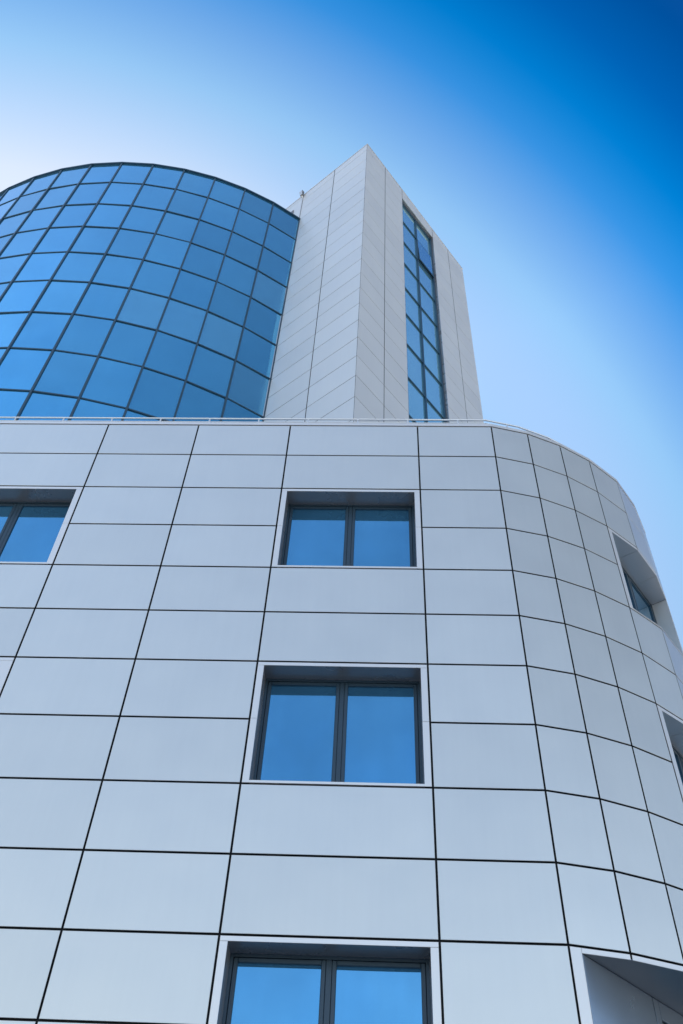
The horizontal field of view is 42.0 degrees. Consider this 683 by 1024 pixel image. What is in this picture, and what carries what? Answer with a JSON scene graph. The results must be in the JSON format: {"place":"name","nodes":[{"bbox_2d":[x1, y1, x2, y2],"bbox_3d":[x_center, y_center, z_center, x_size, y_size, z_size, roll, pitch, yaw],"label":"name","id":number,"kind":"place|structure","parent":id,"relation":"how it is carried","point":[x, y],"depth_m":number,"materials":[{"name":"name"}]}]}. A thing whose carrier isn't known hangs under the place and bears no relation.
{"place":"outdoors","nodes":[
{"label":"outdoors","id":0,"kind":"place"},
{"bbox_2d":[0,417,682,1023],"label":"office building","id":1,"kind":"structure","parent":0,"point":[340,723],"depth_m":11.18,"materials":[{"name":"metal"}]},
{"bbox_2d":[0,486,83,565],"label":"window","id":2,"kind":"structure","parent":1,"relation":"in","point":[35,521],"depth_m":14.50,"materials":[{"name":"glass"}]},
{"bbox_2d":[0,162,299,421],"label":"glass rotunda","id":3,"kind":"structure","parent":1,"relation":"on","point":[131,289],"depth_m":26.41,"materials":[{"name":"blue glass"}]},
{"bbox_2d":[208,935,442,1023],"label":"window","id":4,"kind":"structure","parent":1,"relation":"in","point":[258,980],"depth_m":9.06,"materials":[{"name":"glass"}]},
{"bbox_2d":[241,662,432,788],"bbox_3d":[-0.021,2.736,11.240,2.258,1.832,0.364,1,-49,2],"label":"window","id":5,"kind":"structure","parent":1,"relation":"in","point":[311,724],"depth_m":11.39,"materials":[{"name":"glass"}]},
{"bbox_2d":[271,489,423,570],"bbox_3d":[0.119,0.362,13.946,2.258,1.830,0.364,1,-49,2],"label":"window","id":6,"kind":"structure","parent":1,"relation":"in","point":[316,528],"depth_m":14.19,"materials":[{"name":"glass"}]},
{"bbox_2d":[263,143,483,422],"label":"stair tower","id":7,"kind":"structure","parent":1,"relation":"on","point":[375,323],"depth_m":27.94,"materials":[{"name":"metal"}]},
{"bbox_2d":[402,199,448,422],"bbox_3d":[2.536,-4.372,27.134,0.163,22.122,2.104,-30,-57,26],"label":"window","id":8,"kind":"structure","parent":7,"relation":"in","point":[427,392],"depth_m":29.26,"materials":[{"name":"glass"}]},
{"bbox_2d":[607,527,682,656],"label":"window","id":9,"kind":"structure","parent":1,"relation":"in","point":[642,587],"depth_m":15.36,"materials":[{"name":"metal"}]},
{"bbox_2d":[656,705,682,800],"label":"window","id":10,"kind":"structure","parent":1,"relation":"in","point":[672,726],"depth_m":12.29,"materials":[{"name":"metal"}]},
{"bbox_2d":[0,0,682,649],"label":"sky","id":11,"kind":"structure","parent":0,"point":[540,141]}
]}

